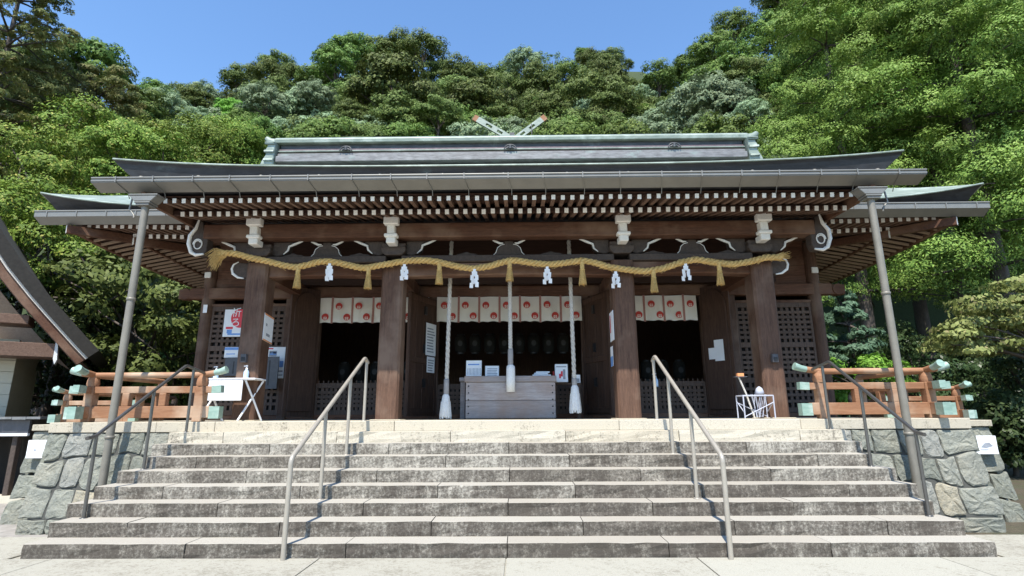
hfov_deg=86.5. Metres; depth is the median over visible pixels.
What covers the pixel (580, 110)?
hillside tree
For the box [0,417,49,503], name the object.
stall
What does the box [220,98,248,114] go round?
hillside tree
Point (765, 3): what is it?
hillside tree
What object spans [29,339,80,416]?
dark shrub
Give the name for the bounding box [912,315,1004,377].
woodland tree
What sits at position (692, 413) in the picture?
handrail
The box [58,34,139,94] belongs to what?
hillside tree
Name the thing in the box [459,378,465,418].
side stand
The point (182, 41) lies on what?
sky
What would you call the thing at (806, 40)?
cedar tree
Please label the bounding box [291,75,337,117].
hillside tree
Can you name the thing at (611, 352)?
column notice
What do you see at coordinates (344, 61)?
hillside tree
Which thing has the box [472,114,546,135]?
sanctuary
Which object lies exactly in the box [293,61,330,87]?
hillside tree
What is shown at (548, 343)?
paper lantern
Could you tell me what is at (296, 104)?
hillside tree
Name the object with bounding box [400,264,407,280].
paper streamer
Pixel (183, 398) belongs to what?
broadleaf tree
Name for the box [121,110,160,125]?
hillside tree
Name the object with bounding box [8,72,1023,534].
terrain
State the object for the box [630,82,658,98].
hillside tree
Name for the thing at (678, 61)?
hillside tree
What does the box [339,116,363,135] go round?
hillside tree
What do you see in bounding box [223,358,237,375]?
notice board
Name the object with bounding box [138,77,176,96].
hillside tree
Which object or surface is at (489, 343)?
paper lantern
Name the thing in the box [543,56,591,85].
hillside tree
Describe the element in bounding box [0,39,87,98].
hillside tree
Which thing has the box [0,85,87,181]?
broadleaf tree
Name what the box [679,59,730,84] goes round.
hillside tree
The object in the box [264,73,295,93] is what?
hillside tree
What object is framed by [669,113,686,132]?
hillside tree
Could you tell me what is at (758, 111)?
hillside tree
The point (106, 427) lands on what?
handrail
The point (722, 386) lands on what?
door
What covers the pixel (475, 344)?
paper lantern
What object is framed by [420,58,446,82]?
hillside tree
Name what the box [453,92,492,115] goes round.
hillside tree
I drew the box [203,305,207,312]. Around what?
thin tag
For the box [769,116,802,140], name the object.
hillside tree
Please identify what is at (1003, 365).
dark shrub
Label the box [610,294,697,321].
shrine curtain
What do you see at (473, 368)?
donation notice
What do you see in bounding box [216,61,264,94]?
hillside tree
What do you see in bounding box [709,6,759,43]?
hillside tree
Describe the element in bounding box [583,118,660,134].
hillside tree
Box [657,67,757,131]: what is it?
hillside tree
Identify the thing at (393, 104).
hillside tree
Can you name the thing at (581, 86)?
hillside tree
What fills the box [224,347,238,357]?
blue notice
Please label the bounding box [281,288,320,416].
door
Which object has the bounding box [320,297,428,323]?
shrine curtain
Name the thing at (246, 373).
pump bottle
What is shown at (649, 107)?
hillside tree
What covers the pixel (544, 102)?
hillside tree
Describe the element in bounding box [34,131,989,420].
shrine hall
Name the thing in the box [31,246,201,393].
broadleaf tree
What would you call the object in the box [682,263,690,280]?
paper streamer
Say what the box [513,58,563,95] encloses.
hillside tree
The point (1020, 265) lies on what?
cedar tree
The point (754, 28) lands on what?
hillside tree
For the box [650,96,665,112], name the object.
hillside tree
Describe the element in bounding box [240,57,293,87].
hillside tree
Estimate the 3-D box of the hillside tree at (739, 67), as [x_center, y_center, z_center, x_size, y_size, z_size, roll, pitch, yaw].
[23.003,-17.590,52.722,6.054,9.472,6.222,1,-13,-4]
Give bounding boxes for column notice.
[262,313,273,343]
[609,310,613,341]
[610,346,613,366]
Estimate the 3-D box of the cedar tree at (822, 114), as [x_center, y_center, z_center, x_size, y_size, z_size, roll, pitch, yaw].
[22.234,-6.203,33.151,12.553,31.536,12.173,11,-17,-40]
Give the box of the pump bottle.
[243,365,248,377]
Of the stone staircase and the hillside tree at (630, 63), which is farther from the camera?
the hillside tree at (630, 63)
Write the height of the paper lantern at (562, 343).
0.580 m
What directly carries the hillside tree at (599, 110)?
on the terrain
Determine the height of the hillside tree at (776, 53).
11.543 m
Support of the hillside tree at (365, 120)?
on the terrain
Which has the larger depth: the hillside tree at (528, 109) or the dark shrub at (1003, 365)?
the hillside tree at (528, 109)
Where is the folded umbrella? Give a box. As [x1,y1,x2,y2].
[751,386,765,416]
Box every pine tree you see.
[0,0,85,205]
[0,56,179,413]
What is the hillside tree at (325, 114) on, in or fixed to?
on the terrain
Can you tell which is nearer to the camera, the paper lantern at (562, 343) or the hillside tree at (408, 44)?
the paper lantern at (562, 343)
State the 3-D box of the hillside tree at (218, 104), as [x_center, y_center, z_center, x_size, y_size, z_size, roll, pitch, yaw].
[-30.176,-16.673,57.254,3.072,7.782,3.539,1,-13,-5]
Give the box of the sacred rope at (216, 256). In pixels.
[205,248,789,293]
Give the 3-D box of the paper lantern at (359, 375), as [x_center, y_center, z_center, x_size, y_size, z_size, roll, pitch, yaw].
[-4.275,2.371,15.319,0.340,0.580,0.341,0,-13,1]
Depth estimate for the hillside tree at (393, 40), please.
85.17 m
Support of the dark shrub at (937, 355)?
on the terrain
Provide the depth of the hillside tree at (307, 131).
40.71 m
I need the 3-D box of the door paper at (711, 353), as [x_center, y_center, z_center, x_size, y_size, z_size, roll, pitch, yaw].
[4.769,1.566,12.988,0.006,0.270,0.160,10,-16,-37]
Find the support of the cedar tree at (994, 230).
on the terrain
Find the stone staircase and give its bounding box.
[20,429,997,558]
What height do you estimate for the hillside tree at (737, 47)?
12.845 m
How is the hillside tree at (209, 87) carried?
on the terrain
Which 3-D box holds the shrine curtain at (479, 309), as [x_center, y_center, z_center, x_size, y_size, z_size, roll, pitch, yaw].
[-0.070,0.521,13.469,3.580,0.670,0.129,0,-13,1]
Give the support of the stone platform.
on the terrain
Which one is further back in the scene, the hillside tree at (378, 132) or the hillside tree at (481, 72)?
the hillside tree at (481, 72)
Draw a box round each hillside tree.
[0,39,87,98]
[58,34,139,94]
[103,83,169,121]
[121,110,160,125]
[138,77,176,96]
[142,83,193,115]
[158,111,180,124]
[167,81,199,104]
[172,83,218,111]
[174,106,214,124]
[179,113,227,130]
[186,78,223,102]
[206,106,222,116]
[212,99,260,116]
[213,97,235,114]
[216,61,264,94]
[218,89,236,98]
[218,107,254,123]
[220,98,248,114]
[233,78,292,122]
[234,79,269,114]
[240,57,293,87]
[255,48,297,72]
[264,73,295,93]
[266,115,297,131]
[273,62,304,87]
[273,85,330,123]
[276,122,334,137]
[280,91,318,120]
[282,113,333,133]
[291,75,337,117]
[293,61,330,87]
[294,111,357,133]
[295,115,360,136]
[308,42,360,87]
[316,41,339,65]
[321,79,343,91]
[326,30,376,69]
[331,98,372,125]
[334,72,401,111]
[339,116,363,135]
[342,47,444,107]
[346,119,380,135]
[348,122,392,136]
[352,114,394,133]
[355,33,396,66]
[368,87,429,126]
[376,25,422,81]
[379,114,445,135]
[382,121,437,136]
[392,26,450,80]
[400,78,445,115]
[408,93,464,135]
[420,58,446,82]
[431,74,468,98]
[431,104,486,135]
[438,51,478,81]
[441,71,526,114]
[446,115,510,135]
[449,111,491,135]
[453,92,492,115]
[467,74,501,93]
[474,61,502,87]
[475,99,523,119]
[477,116,532,133]
[488,122,521,135]
[491,71,530,100]
[492,60,520,78]
[492,116,532,130]
[501,44,545,77]
[505,98,534,119]
[508,85,543,103]
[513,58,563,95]
[517,113,573,134]
[522,89,570,121]
[522,94,538,120]
[530,117,602,134]
[533,103,590,123]
[536,114,594,133]
[542,51,562,69]
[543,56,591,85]
[546,106,591,123]
[548,66,635,110]
[571,97,605,112]
[574,46,589,59]
[575,46,602,69]
[582,109,630,133]
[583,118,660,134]
[584,80,645,115]
[585,47,625,70]
[585,105,623,125]
[586,57,630,91]
[606,46,625,64]
[621,95,653,105]
[622,58,634,70]
[622,111,687,133]
[624,103,647,119]
[626,77,653,91]
[626,111,643,121]
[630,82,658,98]
[636,57,680,99]
[638,95,661,104]
[640,89,680,117]
[642,99,688,129]
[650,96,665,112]
[656,64,685,97]
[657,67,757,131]
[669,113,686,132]
[672,41,716,81]
[675,83,708,112]
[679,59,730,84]
[681,28,737,75]
[681,111,766,147]
[683,107,725,129]
[703,79,756,114]
[705,35,767,75]
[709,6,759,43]
[720,54,776,94]
[723,109,774,140]
[730,94,775,130]
[738,8,798,58]
[739,66,786,99]
[749,0,791,16]
[754,92,789,128]
[756,137,771,155]
[762,0,796,42]
[764,40,816,86]
[767,16,797,54]
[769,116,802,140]
[783,86,812,119]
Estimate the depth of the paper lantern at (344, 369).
15.20 m
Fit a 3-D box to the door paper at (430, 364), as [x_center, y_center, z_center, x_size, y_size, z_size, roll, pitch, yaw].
[-1.937,1.830,12.962,0.008,0.370,0.330,-6,-14,24]
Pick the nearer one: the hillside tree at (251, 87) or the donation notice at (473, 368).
the donation notice at (473, 368)
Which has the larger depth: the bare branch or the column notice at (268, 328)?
the bare branch
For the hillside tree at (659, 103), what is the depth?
52.99 m
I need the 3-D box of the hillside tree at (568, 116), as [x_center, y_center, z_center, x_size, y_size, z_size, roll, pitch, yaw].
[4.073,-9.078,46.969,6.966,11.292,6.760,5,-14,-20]
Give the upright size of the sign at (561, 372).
0.406 m
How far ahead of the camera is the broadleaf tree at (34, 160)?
22.44 m
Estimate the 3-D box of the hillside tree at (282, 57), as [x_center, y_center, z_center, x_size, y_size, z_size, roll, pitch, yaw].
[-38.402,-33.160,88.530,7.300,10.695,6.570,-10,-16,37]
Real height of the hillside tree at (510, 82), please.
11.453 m
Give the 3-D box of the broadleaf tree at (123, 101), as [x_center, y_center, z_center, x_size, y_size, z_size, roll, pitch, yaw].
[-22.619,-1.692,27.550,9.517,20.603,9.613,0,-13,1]
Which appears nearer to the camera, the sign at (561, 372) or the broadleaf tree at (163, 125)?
the sign at (561, 372)
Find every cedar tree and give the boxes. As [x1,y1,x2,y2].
[743,0,1007,354]
[766,1,988,249]
[776,0,1023,401]
[799,0,1023,397]
[846,0,1023,366]
[850,18,1023,275]
[856,0,1023,240]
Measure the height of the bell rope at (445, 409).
3.817 m
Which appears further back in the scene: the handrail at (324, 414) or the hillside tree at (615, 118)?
the hillside tree at (615, 118)
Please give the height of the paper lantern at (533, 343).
0.580 m
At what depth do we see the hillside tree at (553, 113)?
53.30 m
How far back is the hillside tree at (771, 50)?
58.45 m
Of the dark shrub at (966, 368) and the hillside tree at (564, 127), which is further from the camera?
the hillside tree at (564, 127)
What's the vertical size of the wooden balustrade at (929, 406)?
0.958 m
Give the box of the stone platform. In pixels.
[0,417,1023,534]
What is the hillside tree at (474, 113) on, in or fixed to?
on the terrain
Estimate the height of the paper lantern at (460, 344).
0.580 m
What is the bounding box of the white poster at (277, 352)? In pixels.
[268,347,285,377]
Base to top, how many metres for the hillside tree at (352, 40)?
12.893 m
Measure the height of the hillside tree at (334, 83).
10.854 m
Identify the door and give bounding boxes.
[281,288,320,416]
[404,291,437,415]
[581,290,614,414]
[699,285,740,414]
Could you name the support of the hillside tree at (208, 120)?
on the terrain
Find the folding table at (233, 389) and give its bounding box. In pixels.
[207,378,265,420]
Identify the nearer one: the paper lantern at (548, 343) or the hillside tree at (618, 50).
the paper lantern at (548, 343)
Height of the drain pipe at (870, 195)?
5.702 m
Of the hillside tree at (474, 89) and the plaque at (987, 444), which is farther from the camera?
the hillside tree at (474, 89)
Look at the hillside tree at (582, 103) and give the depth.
58.78 m
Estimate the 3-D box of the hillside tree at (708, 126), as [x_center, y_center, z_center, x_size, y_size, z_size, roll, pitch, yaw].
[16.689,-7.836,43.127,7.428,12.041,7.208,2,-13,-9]
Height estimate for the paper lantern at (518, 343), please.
0.580 m
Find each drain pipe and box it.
[98,193,165,485]
[850,186,923,498]
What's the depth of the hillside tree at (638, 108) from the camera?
58.84 m
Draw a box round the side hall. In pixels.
[0,216,108,416]
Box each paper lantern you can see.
[338,362,350,382]
[354,362,364,382]
[370,361,377,382]
[403,361,405,381]
[455,334,466,354]
[469,334,480,354]
[484,333,495,353]
[499,333,508,353]
[513,333,524,353]
[528,333,539,353]
[542,333,553,353]
[557,333,568,353]
[641,360,652,380]
[657,360,668,380]
[673,360,685,380]
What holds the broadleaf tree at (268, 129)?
on the terrain
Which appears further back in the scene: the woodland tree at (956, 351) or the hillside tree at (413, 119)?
the hillside tree at (413, 119)
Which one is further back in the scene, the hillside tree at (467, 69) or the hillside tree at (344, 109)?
the hillside tree at (467, 69)
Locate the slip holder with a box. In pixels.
[734,373,755,417]
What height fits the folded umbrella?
0.577 m
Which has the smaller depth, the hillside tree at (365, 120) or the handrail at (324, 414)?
the handrail at (324, 414)
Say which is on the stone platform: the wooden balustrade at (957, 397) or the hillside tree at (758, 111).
the wooden balustrade at (957, 397)
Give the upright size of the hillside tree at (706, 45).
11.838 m
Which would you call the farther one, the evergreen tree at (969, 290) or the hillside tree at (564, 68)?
the hillside tree at (564, 68)
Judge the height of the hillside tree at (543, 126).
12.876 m
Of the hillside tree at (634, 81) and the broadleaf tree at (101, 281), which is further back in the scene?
the hillside tree at (634, 81)
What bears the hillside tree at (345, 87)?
on the terrain
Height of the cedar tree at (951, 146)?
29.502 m
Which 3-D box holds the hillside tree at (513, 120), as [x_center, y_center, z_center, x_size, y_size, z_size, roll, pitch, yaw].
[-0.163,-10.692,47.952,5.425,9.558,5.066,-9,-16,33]
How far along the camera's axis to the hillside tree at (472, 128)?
45.21 m
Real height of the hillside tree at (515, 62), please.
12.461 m
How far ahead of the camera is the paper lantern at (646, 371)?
15.10 m
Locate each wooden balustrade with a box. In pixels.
[47,386,177,422]
[63,365,228,421]
[792,359,957,418]
[848,381,977,417]
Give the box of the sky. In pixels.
[0,0,779,104]
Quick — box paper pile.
[532,371,550,375]
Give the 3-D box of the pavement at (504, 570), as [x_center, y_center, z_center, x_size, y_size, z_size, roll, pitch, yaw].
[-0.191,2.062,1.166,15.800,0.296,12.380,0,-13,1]
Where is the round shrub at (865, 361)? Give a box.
[829,352,915,402]
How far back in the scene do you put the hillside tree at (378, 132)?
46.40 m
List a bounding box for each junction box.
[240,354,247,362]
[771,354,778,362]
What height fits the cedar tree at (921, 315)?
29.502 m
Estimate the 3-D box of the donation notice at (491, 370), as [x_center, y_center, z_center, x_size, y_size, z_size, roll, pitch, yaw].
[-0.438,1.834,11.944,0.300,0.251,0.046,0,-13,1]
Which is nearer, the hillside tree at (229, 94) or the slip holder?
the slip holder
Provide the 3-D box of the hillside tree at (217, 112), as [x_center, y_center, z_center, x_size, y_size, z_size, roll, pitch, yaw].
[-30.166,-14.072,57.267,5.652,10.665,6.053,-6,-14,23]
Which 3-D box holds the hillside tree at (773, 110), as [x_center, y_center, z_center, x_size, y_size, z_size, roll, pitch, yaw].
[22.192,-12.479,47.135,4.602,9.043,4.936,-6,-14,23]
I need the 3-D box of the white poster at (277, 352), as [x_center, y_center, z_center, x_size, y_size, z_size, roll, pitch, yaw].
[-5.836,1.824,13.309,0.548,0.760,0.012,0,-13,1]
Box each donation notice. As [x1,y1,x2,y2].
[466,360,481,375]
[485,366,498,375]
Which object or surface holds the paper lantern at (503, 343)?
hanging from the shrine hall
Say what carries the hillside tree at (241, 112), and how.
on the terrain
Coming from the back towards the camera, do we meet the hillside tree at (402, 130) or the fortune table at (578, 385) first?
the hillside tree at (402, 130)
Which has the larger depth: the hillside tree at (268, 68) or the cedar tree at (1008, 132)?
the hillside tree at (268, 68)
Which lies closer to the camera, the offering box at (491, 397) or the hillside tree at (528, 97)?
the offering box at (491, 397)
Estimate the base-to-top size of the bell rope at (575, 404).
3.719 m
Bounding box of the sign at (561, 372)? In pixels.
[555,364,567,382]
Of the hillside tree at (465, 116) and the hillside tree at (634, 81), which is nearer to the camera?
the hillside tree at (465, 116)
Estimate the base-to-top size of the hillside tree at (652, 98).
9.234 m
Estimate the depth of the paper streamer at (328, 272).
10.99 m
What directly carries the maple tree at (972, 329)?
on the terrain
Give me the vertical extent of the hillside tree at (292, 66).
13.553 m
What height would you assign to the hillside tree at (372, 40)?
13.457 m
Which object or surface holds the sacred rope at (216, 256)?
attached to the shrine hall
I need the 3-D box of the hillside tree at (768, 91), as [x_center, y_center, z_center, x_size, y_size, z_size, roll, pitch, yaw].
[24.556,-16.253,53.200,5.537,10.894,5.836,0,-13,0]
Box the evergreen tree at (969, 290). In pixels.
[946,275,1022,387]
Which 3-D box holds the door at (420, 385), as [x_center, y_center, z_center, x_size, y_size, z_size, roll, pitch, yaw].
[-2.107,1.569,12.792,0.100,2.815,1.178,-6,-14,24]
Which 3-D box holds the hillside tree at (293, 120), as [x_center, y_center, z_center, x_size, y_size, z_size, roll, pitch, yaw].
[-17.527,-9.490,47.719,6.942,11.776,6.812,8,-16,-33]
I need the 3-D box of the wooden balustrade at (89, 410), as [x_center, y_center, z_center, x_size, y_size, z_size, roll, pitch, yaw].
[-6.790,1.924,9.834,3.165,0.958,1.911,-11,-17,40]
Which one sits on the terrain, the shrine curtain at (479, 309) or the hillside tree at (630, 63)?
the hillside tree at (630, 63)
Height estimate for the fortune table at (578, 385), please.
0.775 m
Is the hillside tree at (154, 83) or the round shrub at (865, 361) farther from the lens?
the hillside tree at (154, 83)
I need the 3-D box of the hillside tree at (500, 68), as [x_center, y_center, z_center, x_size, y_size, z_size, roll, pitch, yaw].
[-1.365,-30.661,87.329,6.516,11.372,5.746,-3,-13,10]
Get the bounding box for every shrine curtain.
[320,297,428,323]
[437,295,581,322]
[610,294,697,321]
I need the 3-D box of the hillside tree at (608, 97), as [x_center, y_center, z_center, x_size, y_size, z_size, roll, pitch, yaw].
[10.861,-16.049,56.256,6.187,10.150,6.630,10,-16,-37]
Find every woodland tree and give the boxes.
[826,325,850,377]
[828,331,850,393]
[841,336,933,378]
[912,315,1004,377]
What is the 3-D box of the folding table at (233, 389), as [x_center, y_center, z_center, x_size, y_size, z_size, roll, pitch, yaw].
[-5.476,2.182,10.618,1.086,0.815,0.505,0,-13,1]
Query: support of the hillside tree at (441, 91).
on the terrain
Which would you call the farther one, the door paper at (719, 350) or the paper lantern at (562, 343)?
the paper lantern at (562, 343)
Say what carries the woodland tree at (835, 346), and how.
on the terrain
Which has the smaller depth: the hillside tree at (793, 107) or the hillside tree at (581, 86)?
the hillside tree at (793, 107)
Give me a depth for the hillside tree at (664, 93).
76.42 m
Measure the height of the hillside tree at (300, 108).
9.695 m
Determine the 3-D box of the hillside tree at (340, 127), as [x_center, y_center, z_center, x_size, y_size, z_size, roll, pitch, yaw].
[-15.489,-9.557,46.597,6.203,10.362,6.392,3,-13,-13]
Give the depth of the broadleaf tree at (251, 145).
28.96 m
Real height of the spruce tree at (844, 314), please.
6.636 m
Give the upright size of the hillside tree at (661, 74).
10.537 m
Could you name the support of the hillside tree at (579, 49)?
on the terrain
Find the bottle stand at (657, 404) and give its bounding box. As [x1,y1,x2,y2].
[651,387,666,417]
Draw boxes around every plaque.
[25,440,46,457]
[976,436,998,453]
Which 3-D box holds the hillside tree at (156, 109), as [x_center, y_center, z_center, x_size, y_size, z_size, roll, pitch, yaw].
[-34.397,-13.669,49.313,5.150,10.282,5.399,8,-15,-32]
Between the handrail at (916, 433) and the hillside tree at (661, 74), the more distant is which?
the hillside tree at (661, 74)
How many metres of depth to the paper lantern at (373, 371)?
15.18 m
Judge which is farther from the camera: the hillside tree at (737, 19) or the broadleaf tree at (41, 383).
the hillside tree at (737, 19)
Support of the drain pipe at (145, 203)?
attached to the shrine hall
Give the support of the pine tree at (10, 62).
on the terrain
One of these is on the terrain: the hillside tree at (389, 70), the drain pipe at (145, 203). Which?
the hillside tree at (389, 70)
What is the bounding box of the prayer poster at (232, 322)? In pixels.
[222,308,242,336]
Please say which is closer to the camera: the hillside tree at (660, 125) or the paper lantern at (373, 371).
the paper lantern at (373, 371)
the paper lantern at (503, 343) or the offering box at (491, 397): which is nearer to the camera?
the offering box at (491, 397)
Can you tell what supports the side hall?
on the terrain
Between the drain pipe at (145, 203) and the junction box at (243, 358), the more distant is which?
the junction box at (243, 358)
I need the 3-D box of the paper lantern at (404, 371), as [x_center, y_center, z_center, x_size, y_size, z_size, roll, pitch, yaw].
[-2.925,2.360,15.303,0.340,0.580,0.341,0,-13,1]
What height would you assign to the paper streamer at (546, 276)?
0.352 m
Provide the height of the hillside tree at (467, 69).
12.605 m
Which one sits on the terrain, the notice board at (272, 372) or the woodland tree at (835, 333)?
the woodland tree at (835, 333)
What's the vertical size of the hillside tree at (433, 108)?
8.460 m
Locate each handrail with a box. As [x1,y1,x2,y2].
[79,365,205,518]
[280,357,368,560]
[651,355,733,559]
[811,361,932,516]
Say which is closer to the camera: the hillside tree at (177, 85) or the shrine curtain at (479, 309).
the shrine curtain at (479, 309)
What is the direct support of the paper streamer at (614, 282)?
hanging from the sacred rope at (216, 256)
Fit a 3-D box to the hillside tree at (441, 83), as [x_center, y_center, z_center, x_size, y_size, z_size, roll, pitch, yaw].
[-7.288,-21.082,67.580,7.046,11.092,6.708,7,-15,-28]
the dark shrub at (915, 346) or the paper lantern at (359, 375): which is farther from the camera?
the dark shrub at (915, 346)
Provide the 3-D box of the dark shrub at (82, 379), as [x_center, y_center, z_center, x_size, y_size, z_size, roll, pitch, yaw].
[-15.698,4.703,21.734,4.683,5.064,4.020,0,-13,1]
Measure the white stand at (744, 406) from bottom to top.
0.428 m
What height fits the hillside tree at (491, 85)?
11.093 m
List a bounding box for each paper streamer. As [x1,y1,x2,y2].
[325,263,332,280]
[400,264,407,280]
[470,269,478,287]
[543,266,551,283]
[611,271,620,287]
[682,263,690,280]
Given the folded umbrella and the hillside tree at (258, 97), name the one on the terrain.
the hillside tree at (258, 97)
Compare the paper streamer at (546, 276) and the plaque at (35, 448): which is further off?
the paper streamer at (546, 276)
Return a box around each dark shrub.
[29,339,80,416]
[59,343,182,413]
[844,320,949,395]
[875,327,985,401]
[913,358,1023,427]
[959,350,1023,421]
[963,387,1023,475]
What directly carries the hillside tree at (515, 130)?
on the terrain
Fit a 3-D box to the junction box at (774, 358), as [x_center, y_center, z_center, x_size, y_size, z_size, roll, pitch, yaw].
[5.133,1.373,10.634,0.110,0.160,0.098,0,-13,1]
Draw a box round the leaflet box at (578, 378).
[571,375,579,382]
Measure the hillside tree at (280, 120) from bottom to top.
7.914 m
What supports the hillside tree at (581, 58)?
on the terrain
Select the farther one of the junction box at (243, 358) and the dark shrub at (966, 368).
the dark shrub at (966, 368)
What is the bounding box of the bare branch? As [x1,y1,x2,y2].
[31,246,155,351]
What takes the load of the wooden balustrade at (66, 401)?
on the stone platform
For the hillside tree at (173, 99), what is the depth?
54.07 m
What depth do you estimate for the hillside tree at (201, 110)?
52.68 m
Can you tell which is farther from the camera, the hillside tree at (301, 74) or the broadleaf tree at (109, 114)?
the hillside tree at (301, 74)
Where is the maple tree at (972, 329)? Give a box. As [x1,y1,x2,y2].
[916,274,1023,358]
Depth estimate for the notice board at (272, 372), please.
13.03 m
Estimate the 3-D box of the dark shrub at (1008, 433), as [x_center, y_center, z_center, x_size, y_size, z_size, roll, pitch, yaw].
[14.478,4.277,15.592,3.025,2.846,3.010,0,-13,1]
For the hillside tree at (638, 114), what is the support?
on the terrain
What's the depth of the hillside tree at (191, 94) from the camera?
71.45 m
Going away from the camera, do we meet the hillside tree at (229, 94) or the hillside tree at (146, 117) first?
the hillside tree at (146, 117)
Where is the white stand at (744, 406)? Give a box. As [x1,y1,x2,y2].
[736,395,775,417]
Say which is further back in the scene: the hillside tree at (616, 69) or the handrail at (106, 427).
the hillside tree at (616, 69)
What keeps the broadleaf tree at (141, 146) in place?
on the terrain
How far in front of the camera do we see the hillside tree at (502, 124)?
47.68 m
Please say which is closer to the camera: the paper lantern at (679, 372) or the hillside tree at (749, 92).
the paper lantern at (679, 372)
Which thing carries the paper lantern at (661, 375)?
hanging from the shrine hall
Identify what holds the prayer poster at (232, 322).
attached to the shrine hall
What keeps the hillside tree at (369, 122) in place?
on the terrain
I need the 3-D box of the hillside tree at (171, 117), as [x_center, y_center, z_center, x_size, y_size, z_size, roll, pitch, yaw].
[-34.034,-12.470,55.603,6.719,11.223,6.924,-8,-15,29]
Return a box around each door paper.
[425,323,435,355]
[427,356,434,372]
[708,348,714,359]
[714,339,724,360]
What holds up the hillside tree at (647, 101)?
on the terrain
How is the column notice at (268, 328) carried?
attached to the shrine hall
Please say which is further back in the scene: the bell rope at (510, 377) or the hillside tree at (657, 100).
the hillside tree at (657, 100)
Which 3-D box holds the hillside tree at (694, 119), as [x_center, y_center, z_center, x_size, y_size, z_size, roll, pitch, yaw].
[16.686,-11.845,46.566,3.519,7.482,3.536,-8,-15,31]
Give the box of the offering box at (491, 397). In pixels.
[464,376,556,418]
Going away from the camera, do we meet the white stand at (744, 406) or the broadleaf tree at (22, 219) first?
the white stand at (744, 406)
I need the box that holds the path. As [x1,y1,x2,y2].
[0,504,47,536]
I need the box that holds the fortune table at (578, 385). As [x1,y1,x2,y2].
[555,383,581,417]
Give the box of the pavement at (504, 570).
[13,537,999,575]
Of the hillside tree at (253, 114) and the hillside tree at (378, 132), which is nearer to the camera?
the hillside tree at (378, 132)
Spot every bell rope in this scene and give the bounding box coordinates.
[439,241,453,418]
[506,281,514,391]
[567,240,581,412]
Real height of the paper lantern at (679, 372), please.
0.580 m
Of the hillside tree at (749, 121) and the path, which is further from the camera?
the hillside tree at (749, 121)
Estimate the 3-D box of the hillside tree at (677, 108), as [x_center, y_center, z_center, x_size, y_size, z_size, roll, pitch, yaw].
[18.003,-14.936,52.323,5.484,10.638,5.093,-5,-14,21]
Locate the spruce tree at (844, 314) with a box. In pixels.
[824,289,920,416]
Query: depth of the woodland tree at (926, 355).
25.91 m
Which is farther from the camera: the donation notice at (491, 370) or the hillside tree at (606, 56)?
the hillside tree at (606, 56)
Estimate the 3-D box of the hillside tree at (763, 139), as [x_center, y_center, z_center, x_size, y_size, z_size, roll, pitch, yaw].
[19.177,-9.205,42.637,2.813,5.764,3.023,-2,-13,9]
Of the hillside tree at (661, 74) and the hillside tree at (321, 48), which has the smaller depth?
the hillside tree at (661, 74)
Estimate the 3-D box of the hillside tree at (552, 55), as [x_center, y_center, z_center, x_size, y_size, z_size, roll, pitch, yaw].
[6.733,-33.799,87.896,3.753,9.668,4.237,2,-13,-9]
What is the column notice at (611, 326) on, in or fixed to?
attached to the shrine hall
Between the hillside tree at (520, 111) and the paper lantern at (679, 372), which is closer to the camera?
the paper lantern at (679, 372)
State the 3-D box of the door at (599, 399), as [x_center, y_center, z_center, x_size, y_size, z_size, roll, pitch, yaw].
[1.986,1.537,12.745,0.100,2.815,1.178,5,-14,-22]
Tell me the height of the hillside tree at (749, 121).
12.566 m
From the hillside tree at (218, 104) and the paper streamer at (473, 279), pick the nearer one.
the paper streamer at (473, 279)
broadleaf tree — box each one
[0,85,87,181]
[0,120,127,313]
[0,171,147,419]
[0,283,146,419]
[14,92,145,414]
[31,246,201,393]
[39,117,204,371]
[74,294,201,420]
[118,105,249,400]
[177,111,270,164]
[218,112,285,160]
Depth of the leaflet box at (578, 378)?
12.25 m
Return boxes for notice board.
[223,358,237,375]
[265,357,279,388]
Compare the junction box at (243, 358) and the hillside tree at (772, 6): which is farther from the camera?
the hillside tree at (772, 6)
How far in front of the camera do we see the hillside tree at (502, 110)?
55.76 m
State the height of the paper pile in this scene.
0.110 m
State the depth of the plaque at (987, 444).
9.54 m

